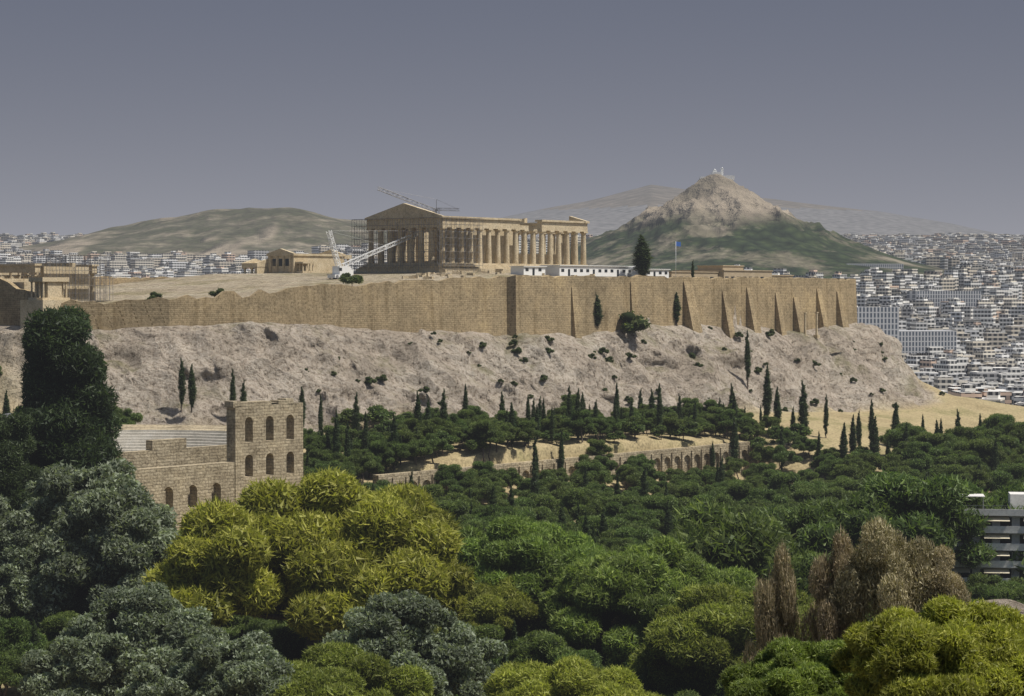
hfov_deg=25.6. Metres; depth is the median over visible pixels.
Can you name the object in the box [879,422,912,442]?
pine tree
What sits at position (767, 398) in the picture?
cypress tree
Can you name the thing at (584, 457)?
pine tree
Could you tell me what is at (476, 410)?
pine tree
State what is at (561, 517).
cypress tree
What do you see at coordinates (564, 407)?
pine tree
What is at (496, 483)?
pine tree
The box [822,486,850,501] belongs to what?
pine tree
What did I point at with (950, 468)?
pine tree
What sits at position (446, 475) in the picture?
pine tree
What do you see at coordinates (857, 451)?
pine tree
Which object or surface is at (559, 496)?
pine tree
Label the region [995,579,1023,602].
pine tree
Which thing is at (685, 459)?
stoa of eumenes arcade
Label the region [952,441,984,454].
pine tree
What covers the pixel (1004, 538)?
apartment block
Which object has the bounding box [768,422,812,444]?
small tree
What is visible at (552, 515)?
pine tree
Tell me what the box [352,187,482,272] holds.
parthenon scaffold
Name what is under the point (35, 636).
cypress tree
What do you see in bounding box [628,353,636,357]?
shrub
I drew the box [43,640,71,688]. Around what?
pine tree
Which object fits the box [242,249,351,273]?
erechtheion
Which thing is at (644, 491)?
cypress tree
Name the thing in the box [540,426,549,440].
pine tree
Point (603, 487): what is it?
pine tree
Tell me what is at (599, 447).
pine tree
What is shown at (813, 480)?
pine tree
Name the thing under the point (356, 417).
cypress tree
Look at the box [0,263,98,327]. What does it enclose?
propylaea
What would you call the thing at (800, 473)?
pine tree
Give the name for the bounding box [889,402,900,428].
cypress tree
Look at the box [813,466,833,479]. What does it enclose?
pine tree
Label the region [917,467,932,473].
pine tree
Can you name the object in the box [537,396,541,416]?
cypress tree
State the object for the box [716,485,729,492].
pine tree
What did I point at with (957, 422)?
cypress tree
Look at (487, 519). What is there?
pine tree
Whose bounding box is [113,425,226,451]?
odeon cavea
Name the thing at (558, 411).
pine tree
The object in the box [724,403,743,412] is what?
pine tree
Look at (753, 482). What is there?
pine tree
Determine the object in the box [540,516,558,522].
pine tree
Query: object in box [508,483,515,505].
cypress tree
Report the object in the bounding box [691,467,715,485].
pine tree
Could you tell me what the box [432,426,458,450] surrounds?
pine tree
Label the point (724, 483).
pine tree
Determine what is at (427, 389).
shrub
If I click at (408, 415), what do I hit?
small tree
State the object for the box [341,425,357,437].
pine tree
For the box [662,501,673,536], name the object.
cypress tree
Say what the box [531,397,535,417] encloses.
cypress tree
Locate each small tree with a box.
[331,408,353,426]
[338,272,363,283]
[360,404,395,423]
[374,419,392,431]
[381,459,399,470]
[400,411,413,419]
[436,431,456,455]
[463,436,488,453]
[515,429,529,446]
[540,431,570,445]
[580,426,597,439]
[605,430,626,443]
[618,421,645,437]
[623,416,641,437]
[650,424,665,439]
[663,405,675,414]
[666,421,702,440]
[670,406,684,415]
[714,423,738,436]
[740,432,753,440]
[748,437,768,449]
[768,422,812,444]
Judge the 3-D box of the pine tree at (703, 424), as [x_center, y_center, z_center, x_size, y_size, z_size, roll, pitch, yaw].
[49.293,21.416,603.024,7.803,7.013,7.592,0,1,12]
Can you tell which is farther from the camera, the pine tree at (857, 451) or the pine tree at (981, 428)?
the pine tree at (981, 428)
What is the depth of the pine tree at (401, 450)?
506.68 m
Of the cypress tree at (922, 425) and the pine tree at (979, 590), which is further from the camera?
the cypress tree at (922, 425)
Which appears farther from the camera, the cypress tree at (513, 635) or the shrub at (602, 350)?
the shrub at (602, 350)
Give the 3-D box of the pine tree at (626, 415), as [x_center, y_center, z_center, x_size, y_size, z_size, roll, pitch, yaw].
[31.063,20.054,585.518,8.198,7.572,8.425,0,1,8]
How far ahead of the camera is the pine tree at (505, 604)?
330.85 m
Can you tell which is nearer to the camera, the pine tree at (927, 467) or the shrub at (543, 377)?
the pine tree at (927, 467)
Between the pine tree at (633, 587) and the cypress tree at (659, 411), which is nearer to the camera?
the pine tree at (633, 587)
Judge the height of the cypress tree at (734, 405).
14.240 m
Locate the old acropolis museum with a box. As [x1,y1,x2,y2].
[669,265,793,277]
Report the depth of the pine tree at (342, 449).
513.55 m
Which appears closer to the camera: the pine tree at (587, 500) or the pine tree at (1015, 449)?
the pine tree at (587, 500)
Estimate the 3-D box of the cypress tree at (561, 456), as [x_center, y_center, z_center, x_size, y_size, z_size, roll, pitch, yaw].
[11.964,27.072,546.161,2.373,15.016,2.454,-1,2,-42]
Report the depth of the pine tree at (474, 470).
519.63 m
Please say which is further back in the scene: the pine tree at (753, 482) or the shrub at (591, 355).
the shrub at (591, 355)
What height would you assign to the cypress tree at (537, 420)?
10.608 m
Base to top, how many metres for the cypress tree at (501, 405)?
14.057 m
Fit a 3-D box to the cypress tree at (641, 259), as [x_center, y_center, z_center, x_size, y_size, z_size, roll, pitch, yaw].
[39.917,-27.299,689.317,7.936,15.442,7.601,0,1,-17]
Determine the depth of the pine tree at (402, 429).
517.94 m
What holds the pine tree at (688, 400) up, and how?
on the terrain
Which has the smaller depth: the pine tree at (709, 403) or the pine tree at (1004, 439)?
the pine tree at (1004, 439)
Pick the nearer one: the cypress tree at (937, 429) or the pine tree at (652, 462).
the pine tree at (652, 462)
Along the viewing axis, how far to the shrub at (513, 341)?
624.21 m
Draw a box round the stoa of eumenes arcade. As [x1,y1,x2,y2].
[373,430,765,496]
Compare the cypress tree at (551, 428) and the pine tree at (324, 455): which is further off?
the cypress tree at (551, 428)
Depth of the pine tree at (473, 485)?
507.99 m
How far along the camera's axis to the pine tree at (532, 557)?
339.77 m
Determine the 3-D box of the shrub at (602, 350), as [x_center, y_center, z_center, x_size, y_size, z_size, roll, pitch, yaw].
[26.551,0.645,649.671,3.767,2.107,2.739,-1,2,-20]
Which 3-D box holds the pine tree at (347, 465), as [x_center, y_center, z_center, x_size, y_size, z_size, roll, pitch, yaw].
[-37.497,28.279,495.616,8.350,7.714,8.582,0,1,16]
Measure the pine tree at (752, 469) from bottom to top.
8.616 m
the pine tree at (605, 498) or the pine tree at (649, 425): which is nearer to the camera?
the pine tree at (605, 498)
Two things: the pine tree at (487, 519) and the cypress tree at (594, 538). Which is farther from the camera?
the pine tree at (487, 519)
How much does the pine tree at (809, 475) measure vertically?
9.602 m
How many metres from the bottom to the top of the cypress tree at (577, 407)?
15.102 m
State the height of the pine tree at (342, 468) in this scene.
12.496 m
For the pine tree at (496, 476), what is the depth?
515.83 m
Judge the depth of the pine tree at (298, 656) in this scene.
320.54 m
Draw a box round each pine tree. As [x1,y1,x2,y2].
[0,616,46,695]
[0,648,28,695]
[3,631,48,693]
[37,611,78,641]
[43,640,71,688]
[104,611,117,621]
[107,529,181,615]
[112,407,142,424]
[140,466,479,651]
[220,615,247,626]
[221,627,244,640]
[224,614,270,630]
[233,640,434,695]
[239,624,280,638]
[246,618,286,631]
[268,613,283,624]
[271,626,305,660]
[293,647,300,660]
[303,428,319,443]
[303,431,320,448]
[303,435,333,454]
[303,466,320,476]
[305,449,340,465]
[310,459,331,469]
[310,465,358,482]
[323,425,345,446]
[325,437,343,451]
[329,460,358,476]
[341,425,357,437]
[342,460,367,473]
[343,449,375,481]
[352,430,385,448]
[361,479,390,491]
[365,440,395,473]
[367,466,384,473]
[369,454,381,477]
[375,484,398,492]
[379,439,410,469]
[383,423,417,442]
[385,414,404,425]
[405,417,431,435]
[405,430,424,441]
[407,439,432,465]
[414,483,450,503]
[422,407,439,419]
[422,417,451,433]
[424,433,453,463]
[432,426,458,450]
[433,567,541,639]
[434,463,461,486]
[435,498,474,524]
[440,492,480,504]
[441,422,461,434]
[443,480,468,494]
[447,413,466,425]
[450,431,468,451]
[454,513,605,613]
[456,470,476,491]
[457,409,479,421]
[458,502,483,514]
[461,418,471,442]
[461,422,481,449]
[461,518,486,533]
[462,477,496,502]
[465,622,504,642]
[467,405,487,414]
[467,468,481,477]
[468,418,492,449]
[468,419,504,461]
[468,513,495,530]
[472,414,488,419]
[472,460,497,475]
[472,483,508,502]
[472,503,538,521]
[476,477,501,503]
[478,426,504,460]
[478,472,507,487]
[482,653,661,695]
[485,498,523,510]
[488,511,507,516]
[488,657,501,665]
[491,467,523,485]
[493,410,517,422]
[493,421,517,452]
[501,640,511,653]
[505,422,527,448]
[506,620,549,642]
[507,629,580,664]
[508,635,529,650]
[513,478,539,494]
[514,496,537,508]
[515,416,537,445]
[517,486,553,498]
[520,421,540,446]
[520,506,550,520]
[530,493,572,521]
[537,534,757,662]
[538,469,573,487]
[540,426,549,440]
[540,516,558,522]
[541,414,567,428]
[541,479,570,498]
[544,506,568,521]
[545,645,604,666]
[546,407,565,418]
[550,467,570,482]
[552,521,566,530]
[553,647,603,669]
[554,427,575,441]
[554,494,564,505]
[556,418,573,429]
[556,498,595,520]
[558,486,602,516]
[560,394,579,405]
[560,405,574,415]
[563,409,593,441]
[565,525,582,534]
[568,473,599,488]
[568,515,600,530]
[569,468,607,482]
[570,461,607,482]
[572,647,613,667]
[574,454,603,469]
[578,493,603,515]
[582,422,593,436]
[585,484,601,492]
[586,438,613,457]
[588,514,617,530]
[589,529,617,543]
[591,417,610,439]
[591,483,613,492]
[591,489,613,507]
[592,455,617,483]
[597,537,620,548]
[598,415,621,433]
[598,425,612,439]
[598,501,656,529]
[600,467,612,483]
[603,537,633,552]
[605,659,630,669]
[609,511,660,529]
[610,407,629,416]
[610,494,645,510]
[611,464,632,489]
[614,526,653,544]
[615,513,651,528]
[617,418,625,426]
[617,458,651,473]
[619,411,646,434]
[619,467,653,483]
[621,492,645,503]
[622,542,635,550]
[623,486,640,495]
[625,523,662,537]
[626,454,655,467]
[626,581,824,695]
[628,477,660,492]
[629,537,645,545]
[638,403,663,414]
[638,408,656,433]
[638,670,717,695]
[641,494,679,533]
[643,420,655,435]
[646,468,666,480]
[651,480,667,493]
[656,413,683,438]
[657,483,680,495]
[657,509,674,534]
[661,468,685,480]
[661,508,681,534]
[662,495,691,505]
[668,496,829,585]
[669,474,685,483]
[669,481,708,498]
[673,689,699,695]
[675,397,699,409]
[675,469,704,485]
[677,479,698,485]
[681,403,707,418]
[684,416,708,435]
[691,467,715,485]
[691,493,714,506]
[699,406,723,435]
[700,484,714,491]
[701,399,718,411]
[703,418,714,435]
[703,465,725,471]
[706,415,720,435]
[710,480,730,493]
[711,408,743,437]
[711,493,751,515]
[714,678,725,695]
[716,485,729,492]
[719,480,752,500]
[720,635,852,695]
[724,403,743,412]
[724,456,748,478]
[725,470,736,480]
[736,506,762,514]
[737,412,751,438]
[738,418,756,439]
[739,426,755,440]
[739,487,789,504]
[740,412,758,425]
[742,463,758,477]
[742,478,766,489]
[746,475,766,487]
[749,444,773,462]
[750,489,919,559]
[751,463,777,477]
[752,424,766,437]
[759,415,780,427]
[759,471,799,494]
[762,469,781,484]
[764,444,802,469]
[769,429,796,447]
[769,551,877,622]
[775,492,797,504]
[779,500,799,510]
[791,435,814,458]
[792,479,826,490]
[794,488,824,503]
[795,482,827,499]
[797,469,813,477]
[798,439,823,457]
[799,471,821,482]
[809,453,842,467]
[809,478,829,484]
[812,447,842,458]
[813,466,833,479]
[817,459,836,474]
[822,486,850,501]
[827,481,837,488]
[829,593,1023,695]
[830,456,874,479]
[831,459,846,466]
[834,474,848,480]
[836,476,864,491]
[843,490,857,497]
[850,445,873,453]
[850,452,887,470]
[851,447,879,455]
[855,468,997,568]
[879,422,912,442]
[881,454,913,472]
[882,423,930,446]
[885,446,898,462]
[889,441,924,462]
[892,433,919,447]
[900,441,942,468]
[906,453,932,468]
[917,432,943,445]
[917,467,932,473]
[923,463,973,481]
[931,446,962,465]
[935,433,963,448]
[936,450,965,465]
[944,425,986,441]
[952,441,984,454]
[957,464,994,490]
[958,454,990,471]
[959,478,1023,577]
[961,583,997,599]
[964,425,986,430]
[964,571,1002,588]
[965,438,1007,463]
[968,438,1011,464]
[970,586,1013,600]
[976,434,1004,450]
[982,413,1003,426]
[984,429,1015,447]
[985,414,1015,431]
[986,453,1010,466]
[987,576,1023,587]
[988,463,1021,490]
[993,586,1023,600]
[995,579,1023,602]
[997,441,1011,455]
[1003,421,1023,445]
[1004,479,1022,490]
[1005,444,1019,451]
[1009,437,1023,454]
[1010,463,1023,481]
[1014,457,1023,463]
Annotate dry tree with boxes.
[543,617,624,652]
[742,539,800,663]
[799,523,867,642]
[827,515,944,625]
[908,545,971,605]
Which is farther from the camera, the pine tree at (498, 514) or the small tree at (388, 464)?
the small tree at (388, 464)
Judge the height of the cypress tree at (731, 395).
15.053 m
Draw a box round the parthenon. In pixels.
[356,203,594,278]
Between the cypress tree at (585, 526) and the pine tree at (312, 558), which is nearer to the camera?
the pine tree at (312, 558)
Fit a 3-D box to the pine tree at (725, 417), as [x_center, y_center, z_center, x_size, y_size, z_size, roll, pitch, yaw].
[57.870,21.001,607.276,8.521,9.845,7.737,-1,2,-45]
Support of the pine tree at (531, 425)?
on the terrain
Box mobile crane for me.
[326,230,424,278]
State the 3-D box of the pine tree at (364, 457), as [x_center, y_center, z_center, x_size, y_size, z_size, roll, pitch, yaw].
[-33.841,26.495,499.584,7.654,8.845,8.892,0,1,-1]
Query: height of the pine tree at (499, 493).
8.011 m
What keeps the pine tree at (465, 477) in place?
on the terrain
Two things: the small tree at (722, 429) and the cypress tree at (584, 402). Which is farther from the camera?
the small tree at (722, 429)
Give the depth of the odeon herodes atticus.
453.49 m
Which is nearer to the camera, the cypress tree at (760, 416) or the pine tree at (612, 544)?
the pine tree at (612, 544)
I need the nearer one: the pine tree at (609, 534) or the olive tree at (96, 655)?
the olive tree at (96, 655)
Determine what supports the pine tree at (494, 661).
on the terrain
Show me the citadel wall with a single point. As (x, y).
(517, 305)
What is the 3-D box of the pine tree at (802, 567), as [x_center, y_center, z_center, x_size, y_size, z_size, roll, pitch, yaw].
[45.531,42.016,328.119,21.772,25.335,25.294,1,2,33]
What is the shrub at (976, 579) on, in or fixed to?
on the terrain
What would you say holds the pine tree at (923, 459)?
on the terrain
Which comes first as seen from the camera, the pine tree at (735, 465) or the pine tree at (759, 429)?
the pine tree at (735, 465)
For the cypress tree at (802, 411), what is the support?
on the terrain
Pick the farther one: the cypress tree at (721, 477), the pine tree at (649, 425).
the pine tree at (649, 425)
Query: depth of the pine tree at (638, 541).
422.45 m
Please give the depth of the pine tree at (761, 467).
588.26 m
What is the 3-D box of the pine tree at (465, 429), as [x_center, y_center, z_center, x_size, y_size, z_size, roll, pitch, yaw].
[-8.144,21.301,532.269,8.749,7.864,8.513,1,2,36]
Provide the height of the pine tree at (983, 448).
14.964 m
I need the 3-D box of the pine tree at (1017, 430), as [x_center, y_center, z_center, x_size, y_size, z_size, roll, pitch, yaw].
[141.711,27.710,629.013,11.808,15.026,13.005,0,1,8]
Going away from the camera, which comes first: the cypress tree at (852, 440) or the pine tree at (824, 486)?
the pine tree at (824, 486)
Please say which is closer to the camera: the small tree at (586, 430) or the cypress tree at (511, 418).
the cypress tree at (511, 418)
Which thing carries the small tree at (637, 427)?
on the terrain
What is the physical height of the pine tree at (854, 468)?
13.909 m
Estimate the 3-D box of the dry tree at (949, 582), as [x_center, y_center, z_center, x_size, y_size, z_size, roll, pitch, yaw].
[8.006,4.451,42.502,1.249,1.573,1.418,0,1,5]
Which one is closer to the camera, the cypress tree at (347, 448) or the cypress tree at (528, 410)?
the cypress tree at (347, 448)
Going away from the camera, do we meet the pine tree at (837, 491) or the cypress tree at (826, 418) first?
the pine tree at (837, 491)
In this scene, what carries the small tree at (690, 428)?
on the terrain
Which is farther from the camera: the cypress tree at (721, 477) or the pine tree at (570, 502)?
the cypress tree at (721, 477)
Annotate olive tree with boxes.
[0,457,181,613]
[0,528,95,629]
[17,581,229,695]
[114,629,295,695]
[320,589,508,695]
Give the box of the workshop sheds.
[509,265,670,277]
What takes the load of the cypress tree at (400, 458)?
on the terrain
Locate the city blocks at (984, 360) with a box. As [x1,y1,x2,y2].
[0,232,1023,406]
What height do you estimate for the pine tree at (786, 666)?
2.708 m
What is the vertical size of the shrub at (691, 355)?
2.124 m
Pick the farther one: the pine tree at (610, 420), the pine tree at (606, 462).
the pine tree at (610, 420)
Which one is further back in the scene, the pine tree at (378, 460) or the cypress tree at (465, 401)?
the cypress tree at (465, 401)
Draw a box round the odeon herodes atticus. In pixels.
[117,398,302,529]
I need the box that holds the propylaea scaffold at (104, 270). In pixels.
[23,254,112,300]
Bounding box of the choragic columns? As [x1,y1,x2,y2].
[803,312,819,337]
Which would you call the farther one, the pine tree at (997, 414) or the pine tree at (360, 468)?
the pine tree at (997, 414)
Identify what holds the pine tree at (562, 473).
on the terrain
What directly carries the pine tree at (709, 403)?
on the terrain
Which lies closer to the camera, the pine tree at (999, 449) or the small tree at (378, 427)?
the small tree at (378, 427)
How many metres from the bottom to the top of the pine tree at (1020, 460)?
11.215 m
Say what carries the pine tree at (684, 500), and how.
on the terrain
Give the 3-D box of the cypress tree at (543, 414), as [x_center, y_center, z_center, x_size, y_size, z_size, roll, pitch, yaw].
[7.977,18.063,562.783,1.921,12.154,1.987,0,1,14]
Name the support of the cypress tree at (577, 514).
on the terrain
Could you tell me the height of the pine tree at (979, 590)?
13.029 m
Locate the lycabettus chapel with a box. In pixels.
[699,167,734,179]
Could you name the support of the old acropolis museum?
on the terrain
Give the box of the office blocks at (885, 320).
[847,264,980,352]
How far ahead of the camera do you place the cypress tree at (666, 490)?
527.81 m
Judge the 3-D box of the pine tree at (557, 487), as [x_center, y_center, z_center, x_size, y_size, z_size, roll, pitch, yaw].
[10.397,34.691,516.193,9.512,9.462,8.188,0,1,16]
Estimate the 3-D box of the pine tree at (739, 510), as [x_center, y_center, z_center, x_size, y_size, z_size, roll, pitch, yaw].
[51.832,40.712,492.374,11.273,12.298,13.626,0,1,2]
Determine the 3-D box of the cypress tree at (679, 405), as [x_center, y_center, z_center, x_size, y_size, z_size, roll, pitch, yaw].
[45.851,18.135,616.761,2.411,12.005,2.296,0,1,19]
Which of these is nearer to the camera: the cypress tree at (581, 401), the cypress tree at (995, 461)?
the cypress tree at (581, 401)
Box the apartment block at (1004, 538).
[935,492,1023,581]
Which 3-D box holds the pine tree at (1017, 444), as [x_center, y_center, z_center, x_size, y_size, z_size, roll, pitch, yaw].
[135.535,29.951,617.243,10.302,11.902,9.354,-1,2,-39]
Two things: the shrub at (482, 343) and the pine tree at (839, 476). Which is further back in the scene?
the shrub at (482, 343)
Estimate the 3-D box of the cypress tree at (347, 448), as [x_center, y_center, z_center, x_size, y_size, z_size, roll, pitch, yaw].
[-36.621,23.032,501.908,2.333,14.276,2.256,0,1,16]
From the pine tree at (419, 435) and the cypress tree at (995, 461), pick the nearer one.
the pine tree at (419, 435)
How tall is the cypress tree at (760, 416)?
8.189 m
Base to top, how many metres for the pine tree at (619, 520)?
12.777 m
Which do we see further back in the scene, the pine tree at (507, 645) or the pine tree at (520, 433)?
the pine tree at (520, 433)
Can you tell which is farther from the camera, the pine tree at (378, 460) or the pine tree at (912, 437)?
the pine tree at (912, 437)
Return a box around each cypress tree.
[2,389,10,415]
[29,620,40,646]
[177,358,186,411]
[187,363,196,411]
[229,367,237,400]
[238,628,243,640]
[239,380,246,401]
[282,643,289,661]
[298,386,305,426]
[305,450,309,467]
[317,395,322,432]
[325,426,331,448]
[332,409,341,452]
[344,420,351,456]
[350,392,360,437]
[361,411,369,449]
[389,412,399,470]
[399,433,401,464]
[408,472,413,484]
[412,390,422,428]
[425,399,431,419]
[438,390,447,420]
[462,384,469,409]
[469,501,474,514]
[487,485,497,515]
[498,391,505,417]
[500,655,507,665]
[504,410,508,441]
[508,402,516,448]
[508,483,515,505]
[509,620,517,650]
[524,395,531,445]
[529,456,540,493]
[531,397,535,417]
[531,436,540,477]
[533,405,540,442]
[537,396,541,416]
[541,397,545,439]
[549,407,554,444]
[557,502,567,529]
[558,430,565,468]
[565,385,572,416]
[574,388,582,442]
[574,502,580,525]
[579,395,584,436]
[581,392,586,409]
[581,510,590,534]
[582,467,588,487]
[591,527,596,543]
[592,398,598,437]
[593,292,603,326]
[599,507,608,537]
[599,616,611,646]
[612,383,620,417]
[612,474,621,500]
[613,399,617,439]
[628,398,634,435]
[631,234,653,275]
[637,388,642,408]
[639,466,648,496]
[641,662,650,691]
[649,388,655,408]
[655,383,663,438]
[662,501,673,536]
[664,481,667,496]
[673,292,681,325]
[676,393,682,418]
[690,261,694,277]
[692,402,697,436]
[709,441,715,466]
[715,462,718,482]
[717,457,724,482]
[728,383,734,403]
[729,418,739,475]
[731,392,737,417]
[744,330,751,389]
[759,405,762,423]
[762,364,772,415]
[773,386,782,419]
[779,426,785,471]
[790,406,795,424]
[797,380,809,436]
[815,431,821,466]
[822,394,828,437]
[838,422,848,458]
[848,414,856,452]
[855,410,862,445]
[867,399,874,447]
[868,416,880,452]
[885,438,890,455]
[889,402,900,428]
[903,422,908,440]
[920,414,924,427]
[934,420,939,433]
[939,419,942,432]
[955,408,961,426]
[977,461,981,480]
[978,414,982,426]
[989,439,1000,470]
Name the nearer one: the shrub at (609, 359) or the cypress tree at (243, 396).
the cypress tree at (243, 396)
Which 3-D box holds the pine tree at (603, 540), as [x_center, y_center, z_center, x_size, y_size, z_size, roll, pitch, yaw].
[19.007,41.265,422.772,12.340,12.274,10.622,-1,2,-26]
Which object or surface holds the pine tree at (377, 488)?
on the terrain
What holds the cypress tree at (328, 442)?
on the terrain
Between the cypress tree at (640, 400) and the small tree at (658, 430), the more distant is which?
the cypress tree at (640, 400)
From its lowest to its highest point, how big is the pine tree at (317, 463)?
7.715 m
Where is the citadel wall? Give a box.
[0,275,856,338]
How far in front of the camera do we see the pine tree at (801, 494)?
528.51 m
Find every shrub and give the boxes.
[145,291,162,299]
[208,287,223,296]
[364,377,377,383]
[375,374,386,380]
[418,386,429,392]
[479,341,486,347]
[508,339,517,345]
[510,347,521,352]
[519,357,527,362]
[540,374,547,380]
[544,335,554,340]
[545,347,554,353]
[588,353,596,358]
[599,347,609,353]
[604,356,613,362]
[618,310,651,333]
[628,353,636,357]
[689,352,695,357]
[734,331,743,337]
[754,366,761,372]
[810,398,818,403]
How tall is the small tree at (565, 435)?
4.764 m
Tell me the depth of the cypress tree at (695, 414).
600.76 m
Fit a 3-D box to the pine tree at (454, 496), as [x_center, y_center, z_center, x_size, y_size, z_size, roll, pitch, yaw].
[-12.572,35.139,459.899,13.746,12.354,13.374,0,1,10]
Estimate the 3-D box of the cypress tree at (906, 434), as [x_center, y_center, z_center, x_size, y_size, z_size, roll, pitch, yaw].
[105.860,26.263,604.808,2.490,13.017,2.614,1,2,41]
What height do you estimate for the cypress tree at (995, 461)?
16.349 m
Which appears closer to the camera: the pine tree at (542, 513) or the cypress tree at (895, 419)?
the pine tree at (542, 513)
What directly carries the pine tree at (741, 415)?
on the terrain
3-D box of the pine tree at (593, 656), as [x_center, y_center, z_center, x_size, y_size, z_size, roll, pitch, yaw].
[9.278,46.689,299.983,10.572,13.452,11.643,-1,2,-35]
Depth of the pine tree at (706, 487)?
550.25 m
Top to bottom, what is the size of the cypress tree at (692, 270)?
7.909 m
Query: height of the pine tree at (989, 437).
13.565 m
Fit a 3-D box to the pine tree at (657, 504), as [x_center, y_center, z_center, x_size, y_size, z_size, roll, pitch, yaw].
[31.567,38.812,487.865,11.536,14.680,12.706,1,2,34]
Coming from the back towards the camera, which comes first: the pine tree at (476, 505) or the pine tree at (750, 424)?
the pine tree at (750, 424)
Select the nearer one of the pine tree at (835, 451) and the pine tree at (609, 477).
the pine tree at (609, 477)
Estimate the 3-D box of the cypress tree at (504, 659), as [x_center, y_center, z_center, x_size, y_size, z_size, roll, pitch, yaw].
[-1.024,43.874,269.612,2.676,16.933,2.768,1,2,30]
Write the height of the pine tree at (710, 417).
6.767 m
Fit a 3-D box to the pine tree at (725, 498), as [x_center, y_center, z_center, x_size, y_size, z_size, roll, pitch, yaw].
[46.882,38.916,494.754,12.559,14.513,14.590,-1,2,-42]
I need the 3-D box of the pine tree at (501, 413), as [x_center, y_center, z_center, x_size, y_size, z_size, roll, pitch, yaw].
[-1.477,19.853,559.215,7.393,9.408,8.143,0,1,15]
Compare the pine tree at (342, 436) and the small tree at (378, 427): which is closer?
the pine tree at (342, 436)
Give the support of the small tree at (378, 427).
on the terrain
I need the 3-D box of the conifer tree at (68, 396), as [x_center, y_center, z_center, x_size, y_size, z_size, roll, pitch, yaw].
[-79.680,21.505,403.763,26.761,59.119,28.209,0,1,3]
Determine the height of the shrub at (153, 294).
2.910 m
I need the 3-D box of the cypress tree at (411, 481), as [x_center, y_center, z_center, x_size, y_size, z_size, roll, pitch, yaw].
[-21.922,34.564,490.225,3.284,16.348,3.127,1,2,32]
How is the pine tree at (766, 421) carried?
on the terrain
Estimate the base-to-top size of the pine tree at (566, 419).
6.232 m
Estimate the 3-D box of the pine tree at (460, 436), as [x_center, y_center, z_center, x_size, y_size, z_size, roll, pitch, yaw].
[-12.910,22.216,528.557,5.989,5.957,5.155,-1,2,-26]
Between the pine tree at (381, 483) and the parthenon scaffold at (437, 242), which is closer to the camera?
the pine tree at (381, 483)
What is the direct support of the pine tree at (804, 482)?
on the terrain
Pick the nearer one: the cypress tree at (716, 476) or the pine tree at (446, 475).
the pine tree at (446, 475)
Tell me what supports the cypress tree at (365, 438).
on the terrain
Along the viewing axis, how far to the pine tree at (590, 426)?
560.99 m
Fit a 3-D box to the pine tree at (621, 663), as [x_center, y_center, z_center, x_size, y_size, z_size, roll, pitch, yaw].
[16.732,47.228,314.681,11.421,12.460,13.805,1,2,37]
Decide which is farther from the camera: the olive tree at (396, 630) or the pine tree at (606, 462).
the pine tree at (606, 462)
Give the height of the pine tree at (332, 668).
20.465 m
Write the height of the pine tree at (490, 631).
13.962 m
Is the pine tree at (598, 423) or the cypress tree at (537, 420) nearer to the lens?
the cypress tree at (537, 420)
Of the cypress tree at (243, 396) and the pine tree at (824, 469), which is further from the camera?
the pine tree at (824, 469)
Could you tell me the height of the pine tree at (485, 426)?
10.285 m
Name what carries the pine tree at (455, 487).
on the terrain
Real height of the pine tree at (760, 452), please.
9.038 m
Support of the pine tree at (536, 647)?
on the terrain
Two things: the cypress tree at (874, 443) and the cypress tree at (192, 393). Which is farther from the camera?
the cypress tree at (874, 443)
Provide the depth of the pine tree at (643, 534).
428.20 m
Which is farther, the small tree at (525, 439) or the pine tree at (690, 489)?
the small tree at (525, 439)
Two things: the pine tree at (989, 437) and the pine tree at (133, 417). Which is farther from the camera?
the pine tree at (989, 437)
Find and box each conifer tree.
[0,411,43,514]
[11,304,122,496]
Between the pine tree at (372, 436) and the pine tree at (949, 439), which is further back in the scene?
the pine tree at (949, 439)
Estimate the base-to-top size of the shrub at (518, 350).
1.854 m
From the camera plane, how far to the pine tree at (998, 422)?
636.66 m
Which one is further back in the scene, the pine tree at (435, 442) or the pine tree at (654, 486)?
the pine tree at (654, 486)
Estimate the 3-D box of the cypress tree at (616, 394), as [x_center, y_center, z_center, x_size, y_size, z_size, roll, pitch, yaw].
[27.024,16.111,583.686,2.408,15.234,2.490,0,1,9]
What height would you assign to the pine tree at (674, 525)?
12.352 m
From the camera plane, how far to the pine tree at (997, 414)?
647.17 m
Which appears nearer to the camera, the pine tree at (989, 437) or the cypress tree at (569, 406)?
the cypress tree at (569, 406)
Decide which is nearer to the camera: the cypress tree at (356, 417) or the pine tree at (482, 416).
the cypress tree at (356, 417)
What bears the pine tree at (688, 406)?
on the terrain
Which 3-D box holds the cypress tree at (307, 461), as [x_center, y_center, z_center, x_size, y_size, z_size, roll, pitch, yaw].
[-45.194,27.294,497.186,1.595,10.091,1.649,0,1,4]
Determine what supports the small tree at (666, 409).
on the terrain
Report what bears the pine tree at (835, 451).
on the terrain
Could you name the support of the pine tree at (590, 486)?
on the terrain
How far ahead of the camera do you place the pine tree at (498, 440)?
526.95 m
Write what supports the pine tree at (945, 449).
on the terrain
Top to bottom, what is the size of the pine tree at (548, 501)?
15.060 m
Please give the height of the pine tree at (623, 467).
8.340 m
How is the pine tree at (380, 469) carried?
on the terrain
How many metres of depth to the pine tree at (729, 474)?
572.88 m
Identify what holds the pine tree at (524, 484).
on the terrain
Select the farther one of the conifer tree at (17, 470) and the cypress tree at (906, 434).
the cypress tree at (906, 434)
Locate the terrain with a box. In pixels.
[0,174,1023,695]
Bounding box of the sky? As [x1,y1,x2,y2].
[0,0,1023,235]
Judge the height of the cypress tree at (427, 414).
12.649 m
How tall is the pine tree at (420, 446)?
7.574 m
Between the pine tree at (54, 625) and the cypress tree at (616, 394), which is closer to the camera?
the pine tree at (54, 625)
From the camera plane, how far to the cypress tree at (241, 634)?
304.48 m
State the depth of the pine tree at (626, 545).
417.96 m

